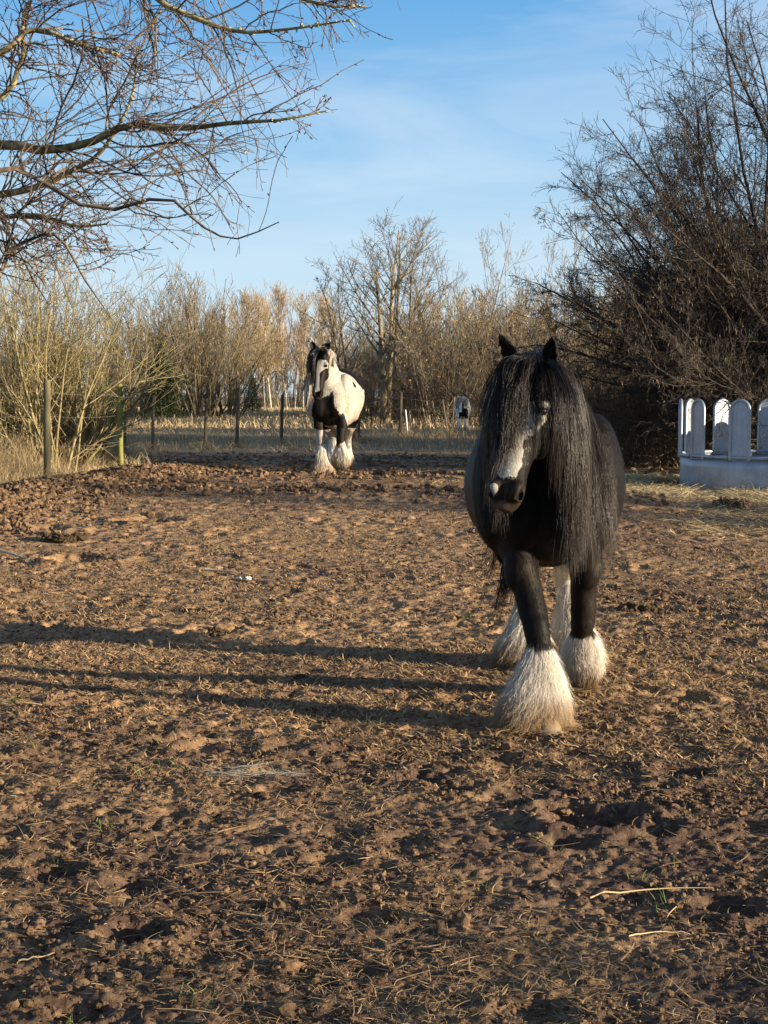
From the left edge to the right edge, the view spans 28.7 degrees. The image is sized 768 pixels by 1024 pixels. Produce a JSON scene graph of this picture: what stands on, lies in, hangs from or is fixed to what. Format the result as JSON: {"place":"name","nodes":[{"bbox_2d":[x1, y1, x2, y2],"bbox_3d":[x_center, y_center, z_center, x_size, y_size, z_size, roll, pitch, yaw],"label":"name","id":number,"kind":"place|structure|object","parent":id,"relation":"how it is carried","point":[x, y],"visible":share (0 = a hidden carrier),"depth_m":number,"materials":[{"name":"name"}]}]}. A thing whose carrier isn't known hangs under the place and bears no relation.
{"place":"outdoors","nodes":[
{"label":"outdoors","id":0,"kind":"place"},
{"bbox_2d":[0,422,751,484],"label":"dry grass","id":1,"kind":"structure","parent":0,"point":[26,469],"depth_m":34.03,"materials":[{"name":"beige plant"}]},
{"bbox_2d":[0,397,767,1023],"bbox_3d":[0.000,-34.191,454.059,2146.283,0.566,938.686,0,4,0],"label":"ground","id":2,"kind":"structure","parent":0,"point":[530,847],"depth_m":5.46,"materials":[{"name":"brown soil"}]},
{"bbox_2d":[0,549,24,558],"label":"dead branch","id":3,"kind":"object","parent":2,"relation":"on","point":[6,552],"visible":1,"depth_m":12.13,"materials":[{"name":"grey wood"}]},
{"bbox_2d":[19,952,54,960],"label":"reed stalk","id":4,"kind":"object","parent":2,"relation":"on","point":[35,957],"visible":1,"depth_m":3.72,"materials":[{"name":"beige plant"}]},
{"bbox_2d":[43,380,50,475],"bbox_3d":[-4.356,-0.924,19.391,0.100,1.568,0.101,1,4,0],"label":"fence post","id":5,"kind":"object","parent":2,"relation":"on","point":[47,427],"visible":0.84,"depth_m":19.34,"materials":[{"name":"wood"}]},
{"bbox_2d":[44,693,54,700],"bbox_3d":[-1.523,0.854,6.839,0.050,0.060,0.055,0,4,0],"label":"clod","id":6,"kind":"object","parent":2,"relation":"on","point":[49,696],"visible":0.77,"depth_m":6.83,"materials":[{"name":"brown soil"}]},
{"bbox_2d":[0,239,101,448],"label":"hazel bush","id":7,"kind":"object","parent":2,"relation":"on","point":[23,303],"visible":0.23,"depth_m":23.59,"materials":[{"name":"brown plant"}]},
{"bbox_2d":[39,531,87,543],"bbox_3d":[-2.801,0.236,13.074,0.346,0.137,0.332,3,5,33],"label":"dung heap","id":8,"kind":"object","parent":2,"relation":"on","point":[59,538],"visible":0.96,"depth_m":12.99,"materials":[{"name":"brown soil"}]},
{"bbox_2d":[0,249,165,470],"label":"hazel bush","id":9,"kind":"object","parent":2,"relation":"on","point":[5,418],"visible":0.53,"depth_m":21.41,"materials":[{"name":"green plant"}]},
{"bbox_2d":[0,283,168,450],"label":"hazel bush","id":10,"kind":"object","parent":2,"relation":"on","point":[127,418],"visible":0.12,"depth_m":24.80,"materials":[{"name":"brown plant"}]},
{"bbox_2d":[0,205,180,453],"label":"hazel bush","id":11,"kind":"object","parent":2,"relation":"on","point":[78,299],"visible":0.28,"depth_m":22.98,"materials":[{"name":"brown plant"}]},
{"bbox_2d":[0,249,181,453],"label":"hazel bush","id":12,"kind":"object","parent":2,"relation":"on","point":[50,359],"visible":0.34,"depth_m":22.19,"materials":[{"name":"brown plant"}]},
{"bbox_2d":[0,258,195,461],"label":"hazel bush","id":13,"kind":"object","parent":2,"relation":"on","point":[100,425],"visible":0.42,"depth_m":22.00,"materials":[{"name":"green plant"}]},
{"bbox_2d":[91,361,116,428],"bbox_3d":[-11.589,-4.828,61.929,1.950,3.231,2.184,-4,6,-44],"label":"spruce tree","id":14,"kind":"object","parent":2,"relation":"on","point":[107,396],"visible":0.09,"depth_m":61.71,"materials":[{"name":"green plant"}]},
{"bbox_2d":[0,228,208,474],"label":"hazel bush","id":15,"kind":"object","parent":2,"relation":"on","point":[36,433],"visible":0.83,"depth_m":21.02,"materials":[{"name":"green plant"}]},
{"bbox_2d":[117,384,123,465],"bbox_3d":[-3.742,-1.060,21.288,0.090,1.507,0.097,0,4,0],"label":"fence post","id":16,"kind":"object","parent":2,"relation":"on","point":[120,424],"visible":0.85,"depth_m":21.25,"materials":[{"name":"brown wood"}]},
{"bbox_2d":[123,397,125,451],"bbox_3d":[-5.865,-1.812,33.961,0.071,1.589,0.072,1,4,0],"label":"fence post","id":17,"kind":"object","parent":2,"relation":"on","point":[124,436],"visible":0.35,"depth_m":33.94,"materials":[{"name":"brown wood"}]},
{"bbox_2d":[78,312,205,418],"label":"willow bush","id":18,"kind":"object","parent":2,"relation":"on","point":[139,375],"visible":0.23,"depth_m":84.99,"materials":[{"name":"brown plant"}]},
{"bbox_2d":[151,395,154,450],"bbox_3d":[-5.845,-2.126,37.949,0.082,1.653,0.082,2,4,0],"label":"fence post","id":19,"kind":"object","parent":2,"relation":"on","point":[152,425],"visible":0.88,"depth_m":37.92,"materials":[{"name":"wood"}]},
{"bbox_2d":[138,343,188,420],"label":"spruce tree","id":20,"kind":"object","parent":2,"relation":"on","point":[161,404],"visible":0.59,"depth_m":79.54,"materials":[{"name":"green plant"}]},
{"bbox_2d":[98,259,235,415],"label":"willow bush","id":21,"kind":"object","parent":2,"relation":"on","point":[134,333],"visible":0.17,"depth_m":94.83,"materials":[{"name":"brown plant"}]},
{"bbox_2d":[181,608,198,612],"bbox_3d":[-1.254,0.643,9.632,0.108,0.059,0.126,-3,5,-31],"label":"dung ball","id":22,"kind":"object","parent":2,"relation":"on","point":[188,609],"visible":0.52,"depth_m":9.60,"materials":[{"name":"brown soil"}]},
{"bbox_2d":[87,295,294,417],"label":"willow bush","id":23,"kind":"object","parent":2,"relation":"on","point":[231,383],"visible":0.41,"depth_m":91.60,"materials":[{"name":"brown plant"}]},
{"bbox_2d":[0,0,400,319],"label":"overhanging tree","id":24,"kind":"object","parent":2,"relation":"on","point":[141,123],"visible":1,"depth_m":5.81,"materials":[{"name":"brown plant"}]},
{"bbox_2d":[116,246,288,419],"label":"willow bush","id":25,"kind":"object","parent":2,"relation":"on","point":[217,361],"visible":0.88,"depth_m":83.41,"materials":[{"name":"brown plant"}]},
{"bbox_2d":[203,399,207,449],"bbox_3d":[-4.634,-2.159,38.947,0.093,1.565,0.094,2,4,0],"label":"fence post","id":26,"kind":"object","parent":2,"relation":"on","point":[205,420],"visible":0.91,"depth_m":38.90,"materials":[{"name":"wood"}]},
{"bbox_2d":[205,568,235,572],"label":"dead branch","id":27,"kind":"object","parent":2,"relation":"on","point":[219,570],"visible":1,"depth_m":11.39,"materials":[{"name":"beige wood"}]},
{"bbox_2d":[207,625,238,636],"bbox_3d":[-0.995,0.718,8.938,0.260,0.095,0.235,0,4,0],"label":"dung heap","id":28,"kind":"object","parent":2,"relation":"on","point":[213,631],"visible":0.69,"depth_m":8.86,"materials":[{"name":"brown soil"}]},
{"bbox_2d":[235,389,240,447],"bbox_3d":[-3.898,-2.368,39.932,0.099,1.831,0.108,3,4,0],"label":"fence post","id":29,"kind":"object","parent":2,"relation":"on","point":[237,416],"visible":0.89,"depth_m":39.88,"materials":[{"name":"wood"}]},
{"bbox_2d":[230,292,254,388],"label":"birch tree","id":30,"kind":"object","parent":2,"relation":"on","point":[242,333],"visible":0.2,"depth_m":153.25,"materials":[{"name":"brown plant"}]},
{"bbox_2d":[165,759,329,779],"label":"hay tuft","id":31,"kind":"object","parent":2,"relation":"on","point":[269,773],"visible":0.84,"depth_m":5.53,"materials":[{"name":"beige plant"}]},
{"bbox_2d":[236,285,258,405],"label":"birch tree","id":32,"kind":"object","parent":2,"relation":"on","point":[246,296],"visible":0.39,"depth_m":153.73,"materials":[{"name":"brown plant"}]},
{"bbox_2d":[241,377,264,412],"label":"spruce tree","id":33,"kind":"object","parent":2,"relation":"on","point":[256,401],"visible":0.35,"depth_m":117.53,"materials":[{"name":"green plant"}]},
{"bbox_2d":[234,285,283,406],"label":"birch tree","id":34,"kind":"object","parent":2,"relation":"on","point":[259,337],"visible":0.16,"depth_m":153.13,"materials":[{"name":"brown plant"}]},
{"bbox_2d":[241,291,281,390],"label":"birch tree","id":35,"kind":"object","parent":2,"relation":"on","point":[258,323],"visible":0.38,"depth_m":146.32,"materials":[{"name":"brown plant"}]},
{"bbox_2d":[250,278,283,407],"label":"birch tree","id":36,"kind":"object","parent":2,"relation":"on","point":[263,301],"visible":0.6,"depth_m":143.01,"materials":[{"name":"beige plant"}]},
{"bbox_2d":[265,279,291,407],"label":"birch tree","id":37,"kind":"object","parent":2,"relation":"on","point":[277,299],"visible":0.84,"depth_m":155.15,"materials":[{"name":"beige plant"}]},
{"bbox_2d":[265,284,294,406],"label":"birch tree","id":38,"kind":"object","parent":2,"relation":"on","point":[285,307],"visible":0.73,"depth_m":155.23,"materials":[{"name":"beige plant"}]},
{"bbox_2d":[280,394,283,441],"bbox_3d":[-2.992,-2.609,43.926,0.103,1.681,0.106,2,4,0],"label":"fence post","id":39,"kind":"object","parent":2,"relation":"on","point":[282,415],"visible":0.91,"depth_m":43.88,"materials":[{"name":"wood"}]},
{"bbox_2d":[95,405,478,428],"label":"field grass","id":40,"kind":"structure","parent":2,"relation":"on","point":[258,420],"depth_m":69.51,"materials":[{"name":"plant"}]},
{"bbox_2d":[276,280,316,406],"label":"birch tree","id":41,"kind":"object","parent":2,"relation":"on","point":[310,329],"visible":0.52,"depth_m":147.15,"materials":[{"name":"beige plant"}]},
{"bbox_2d":[283,289,312,407],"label":"birch tree","id":42,"kind":"object","parent":2,"relation":"on","point":[302,370],"visible":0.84,"depth_m":143.60,"materials":[{"name":"beige plant"}]},
{"bbox_2d":[0,265,611,408],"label":"distant woods","id":43,"kind":"object","parent":2,"relation":"on","point":[273,393],"visible":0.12,"depth_m":172.73,"materials":[{"name":"brown plant"}]},
{"bbox_2d":[299,291,328,363],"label":"birch tree","id":44,"kind":"object","parent":2,"relation":"on","point":[322,297],"visible":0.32,"depth_m":147.61,"materials":[{"name":"beige plant"}]},
{"bbox_2d":[276,307,357,397],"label":"bare tree","id":45,"kind":"object","parent":2,"relation":"on","point":[318,339],"visible":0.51,"depth_m":74.99,"materials":[{"name":"brown plant"}]},
{"bbox_2d":[312,289,338,346],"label":"birch tree","id":46,"kind":"object","parent":2,"relation":"on","point":[321,305],"visible":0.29,"depth_m":142.00,"materials":[{"name":"beige plant"}]},
{"bbox_2d":[319,300,342,361],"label":"birch tree","id":47,"kind":"object","parent":2,"relation":"on","point":[329,329],"visible":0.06,"depth_m":145.06,"materials":[{"name":"beige plant"}]},
{"bbox_2d":[278,364,385,426],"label":"brushwood","id":48,"kind":"object","parent":2,"relation":"on","point":[371,392],"visible":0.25,"depth_m":65.54,"materials":[{"name":"brown plant"}]},
{"bbox_2d":[300,337,365,472],"bbox_3d":[-0.711,-1.482,21.145,0.819,1.893,2.315,0,4,5],"label":"horse","id":49,"kind":"object","parent":2,"relation":"on","point":[334,396],"visible":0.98,"depth_m":20.44},
{"bbox_2d":[295,241,390,374],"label":"bare tree","id":50,"kind":"object","parent":2,"relation":"on","point":[333,331],"visible":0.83,"depth_m":73.08,"materials":[{"name":"brown plant"}]},
{"bbox_2d":[336,310,354,368],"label":"birch tree","id":51,"kind":"object","parent":2,"relation":"on","point":[343,334],"visible":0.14,"depth_m":154.20,"materials":[{"name":"beige plant"}]},
{"bbox_2d":[357,421,359,439],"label":"fence post","id":52,"kind":"object","parent":2,"relation":"on","point":[358,425],"visible":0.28,"depth_m":44.91,"materials":[{"name":"brown wood"}]},
{"bbox_2d":[339,355,424,425],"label":"brushwood","id":53,"kind":"object","parent":2,"relation":"on","point":[379,384],"visible":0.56,"depth_m":67.90,"materials":[{"name":"brown plant"}]},
{"bbox_2d":[0,450,767,1023],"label":"mud clods","id":54,"kind":"object","parent":2,"relation":"on","point":[14,492],"visible":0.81,"depth_m":5.90,"materials":[{"name":"brown soil"}]},
{"bbox_2d":[4,546,765,1023],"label":"grass sprigs","id":55,"kind":"object","parent":2,"relation":"on","point":[422,842],"depth_m":4.52,"materials":[{"name":"plant"}]},
{"bbox_2d":[332,214,443,424],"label":"bare tree","id":56,"kind":"object","parent":2,"relation":"on","point":[382,352],"visible":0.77,"depth_m":71.22,"materials":[{"name":"brown plant"}]},
{"bbox_2d":[398,392,402,436],"bbox_3d":[0.547,-3.115,49.911,0.127,1.745,0.127,1,4,0],"label":"fence post","id":57,"kind":"object","parent":2,"relation":"on","point":[400,411],"visible":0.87,"depth_m":49.84,"materials":[{"name":"wood"}]},
{"bbox_2d":[347,200,461,423],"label":"bare tree","id":58,"kind":"object","parent":2,"relation":"on","point":[410,287],"visible":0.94,"depth_m":69.01,"materials":[{"name":"brown plant"}]},
{"bbox_2d":[369,361,451,426],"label":"brushwood","id":59,"kind":"object","parent":2,"relation":"on","point":[412,403],"visible":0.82,"depth_m":65.36,"materials":[{"name":"brown plant"}]},
{"bbox_2d":[369,261,455,422],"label":"bare tree","id":60,"kind":"object","parent":2,"relation":"on","point":[419,279],"visible":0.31,"depth_m":75.71,"materials":[{"name":"brown plant"}]},
{"bbox_2d":[369,283,504,426],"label":"leafy bush","id":61,"kind":"object","parent":2,"relation":"on","point":[419,366],"visible":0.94,"depth_m":65.30,"materials":[{"name":"brown plant"}]},
{"bbox_2d":[392,357,490,425],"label":"brushwood","id":62,"kind":"object","parent":2,"relation":"on","point":[431,393],"visible":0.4,"depth_m":67.77,"materials":[{"name":"brown plant"}]},
{"bbox_2d":[442,400,448,433],"bbox_3d":[2.108,-3.067,50.919,0.063,1.517,0.065,-10,4,1],"label":"wooden stick","id":63,"kind":"object","parent":2,"relation":"on","point":[445,416],"visible":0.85,"depth_m":50.88,"materials":[{"name":"brown wood"}]},
{"bbox_2d":[421,247,472,421],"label":"bare tree","id":64,"kind":"object","parent":2,"relation":"on","point":[454,290],"visible":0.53,"depth_m":73.30,"materials":[{"name":"brown plant"}]},
{"bbox_2d":[451,397,454,435],"bbox_3d":[2.356,-3.147,51.413,0.058,1.583,0.057,4,4,0],"label":"wooden stick","id":65,"kind":"object","parent":2,"relation":"on","point":[453,414],"visible":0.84,"depth_m":51.38,"materials":[{"name":"wood"}]},
{"bbox_2d":[413,354,493,426],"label":"brushwood","id":66,"kind":"object","parent":2,"relation":"on","point":[471,421],"visible":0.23,"depth_m":66.62,"materials":[{"name":"brown plant"}]},
{"bbox_2d":[455,395,471,431],"bbox_3d":[3.019,-3.774,57.332,0.664,1.392,2.097,0,4,4],"label":"horse","id":67,"kind":"object","parent":2,"relation":"on","point":[463,407],"visible":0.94,"depth_m":56.80},
{"bbox_2d":[439,357,492,428],"bbox_3d":[4.314,-4.862,61.588,3.650,3.258,5.361,2,5,21],"label":"brushwood","id":68,"kind":"object","parent":2,"relation":"on","point":[476,393],"visible":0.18,"depth_m":61.47,"materials":[{"name":"brown plant"}]},
{"bbox_2d":[398,288,537,424],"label":"leafy bush","id":69,"kind":"object","parent":2,"relation":"on","point":[467,357],"visible":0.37,"depth_m":69.22,"materials":[{"name":"brown plant"}]},
{"bbox_2d":[451,211,540,421],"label":"bare tree","id":70,"kind":"object","parent":2,"relation":"on","point":[493,280],"visible":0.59,"depth_m":78.02,"materials":[{"name":"brown plant"}]},
{"bbox_2d":[435,276,564,401],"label":"leafy bush","id":71,"kind":"object","parent":2,"relation":"on","point":[501,325],"visible":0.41,"depth_m":67.45,"materials":[{"name":"brown plant"}]},
{"bbox_2d":[464,226,537,362],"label":"bare tree","id":72,"kind":"object","parent":2,"relation":"on","point":[482,253],"visible":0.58,"depth_m":79.13,"materials":[{"name":"brown plant"}]},
{"bbox_2d":[433,346,588,416],"bbox_3d":[5.248,-4.798,57.845,5.717,3.594,5.421,3,5,34],"label":"brushwood","id":73,"kind":"object","parent":2,"relation":"on","point":[500,358],"visible":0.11,"depth_m":57.55,"materials":[{"name":"brown plant"}]},
{"bbox_2d":[316,251,763,421],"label":"belt woods","id":74,"kind":"object","parent":2,"relation":"on","point":[372,357],"visible":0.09,"depth_m":88.91,"materials":[{"name":"brown plant"}]},
{"bbox_2d":[463,334,626,736],"bbox_3d":[0.744,0.045,6.846,0.795,1.652,2.399,0,4,5],"label":"horse","id":75,"kind":"object","parent":2,"relation":"on","point":[544,483],"visible":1,"depth_m":6.21},
{"bbox_2d":[474,336,620,401],"bbox_3d":[6.185,-4.456,54.093,6.039,3.670,4.112,4,6,45],"label":"brushwood","id":76,"kind":"object","parent":2,"relation":"on","point":[561,363],"visible":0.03,"depth_m":53.25,"materials":[{"name":"brown plant"}]},
{"bbox_2d":[512,208,588,344],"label":"bare tree","id":77,"kind":"object","parent":2,"relation":"on","point":[575,258],"visible":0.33,"depth_m":79.86,"materials":[{"name":"brown plant"}]},
{"bbox_2d":[527,232,594,359],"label":"bare tree","id":78,"kind":"object","parent":2,"relation":"on","point":[552,260],"visible":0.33,"depth_m":83.78,"materials":[{"name":"brown plant"}]},
{"bbox_2d":[493,265,630,389],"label":"leafy bush","id":79,"kind":"object","parent":2,"relation":"on","point":[526,315],"visible":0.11,"depth_m":71.58,"materials":[{"name":"brown plant"}]},
{"bbox_2d":[516,296,647,397],"bbox_3d":[7.914,-6.308,62.042,5.660,5.954,5.424,-2,5,-25],"label":"leafy bush","id":80,"kind":"object","parent":2,"relation":"on","point":[535,337],"visible":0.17,"depth_m":61.88,"materials":[{"name":"brown plant"}]},
{"bbox_2d":[493,338,672,461],"bbox_3d":[4.227,-1.849,27.538,4.662,2.869,3.653,-1,5,-14],"label":"thicket bush","id":81,"kind":"object","parent":2,"relation":"on","point":[600,385],"visible":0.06,"depth_m":27.47,"materials":[{"name":"brown plant"}]},
{"bbox_2d":[415,466,767,538],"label":"scattered hay","id":82,"kind":"object","parent":2,"relation":"on","point":[642,479],"visible":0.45,"depth_m":17.59},
{"bbox_2d":[544,268,647,415],"bbox_3d":[10.999,-7.037,64.828,6.549,7.021,6.852,3,5,34],"label":"leafy bush","id":83,"kind":"object","parent":2,"relation":"on","point":[588,329],"visible":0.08,"depth_m":64.45,"materials":[{"name":"brown plant"}]},
{"bbox_2d":[560,336,675,459],"bbox_3d":[4.733,-2.194,31.323,4.167,3.273,5.319,-2,5,-19],"label":"thicket bush","id":84,"kind":"object","parent":2,"relation":"on","point":[601,378],"visible":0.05,"depth_m":30.71,"materials":[{"name":"brown plant"}]},
{"bbox_2d":[495,0,767,469],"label":"hazel tree","id":85,"kind":"object","parent":2,"relation":"on","point":[717,348],"visible":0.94,"depth_m":21.52,"materials":[{"name":"brown plant"}]},
{"bbox_2d":[565,344,712,468],"bbox_3d":[4.851,-1.632,25.200,3.430,2.694,4.378,-4,6,-43],"label":"thicket bush","id":86,"kind":"object","parent":2,"relation":"on","point":[649,445],"visible":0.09,"depth_m":25.13,"materials":[{"name":"brown plant"}]},
{"bbox_2d":[598,354,679,459],"bbox_3d":[6.001,-2.246,31.028,5.085,3.372,4.890,3,6,37],"label":"thicket bush","id":87,"kind":"object","parent":2,"relation":"on","point":[626,400],"visible":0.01,"depth_m":30.20,"materials":[{"name":"brown plant"}]},
{"bbox_2d":[616,602,662,614],"bbox_3d":[1.647,0.632,9.688,0.304,0.105,0.186,0,4,0],"label":"dung heap","id":88,"kind":"object","parent":2,"relation":"on","point":[654,608],"visible":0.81,"depth_m":9.63,"materials":[{"name":"brown soil"}]},
{"bbox_2d":[576,357,709,467],"bbox_3d":[3.977,-1.675,25.988,3.885,2.576,3.736,2,5,23],"label":"thicket bush","id":89,"kind":"object","parent":2,"relation":"on","point":[632,446],"visible":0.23,"depth_m":25.41,"materials":[{"name":"brown plant"}]},
{"bbox_2d":[590,887,712,898],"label":"reed stalk","id":90,"kind":"object","parent":2,"relation":"on","point":[595,895],"visible":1,"depth_m":4.24,"materials":[{"name":"beige plant"}]},
{"bbox_2d":[628,931,688,936],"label":"reed stalk","id":91,"kind":"object","parent":2,"relation":"on","point":[653,932],"visible":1,"depth_m":3.91,"materials":[{"name":"beige plant"}]},
{"bbox_2d":[609,384,712,461],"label":"thicket bush","id":92,"kind":"object","parent":2,"relation":"on","point":[656,419],"visible":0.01,"depth_m":26.24,"materials":[{"name":"brown plant"}]},
{"bbox_2d":[590,343,754,468],"bbox_3d":[5.263,-1.720,25.239,4.096,2.825,4.260,1,5,17],"label":"thicket bush","id":93,"kind":"object","parent":2,"relation":"on","point":[667,435],"visible":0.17,"depth_m":25.11,"materials":[{"name":"brown plant"}]},
{"bbox_2d":[677,398,767,493],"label":"hay feeder","id":94,"kind":"object","parent":2,"relation":"on","point":[734,459],"visible":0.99,"depth_m":18.89,"materials":[{"name":"metal"}]},
{"bbox_2d":[712,496,751,509],"bbox_3d":[3.790,-0.083,16.348,0.436,0.160,0.446,0,4,0],"label":"dung heap","id":95,"kind":"object","parent":2,"relation":"on","point":[729,502],"visible":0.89,"depth_m":16.23,"materials":[{"name":"brown soil"}]},
{"bbox_2d":[698,191,767,304],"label":"hazel tree","id":96,"kind":"object","parent":2,"relation":"on","point":[754,236],"visible":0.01,"depth_m":27.93,"materials":[{"name":"brown plant"}]},
{"bbox_2d":[737,105,766,250],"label":"tree","id":97,"kind":"object","parent":2,"relation":"on","point":[755,197],"visible":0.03,"depth_m":36.04,"materials":[{"name":"brown plant"}]},
{"bbox_2d":[0,0,767,396],"label":"sky","id":98,"kind":"structure","parent":0,"point":[459,116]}
]}

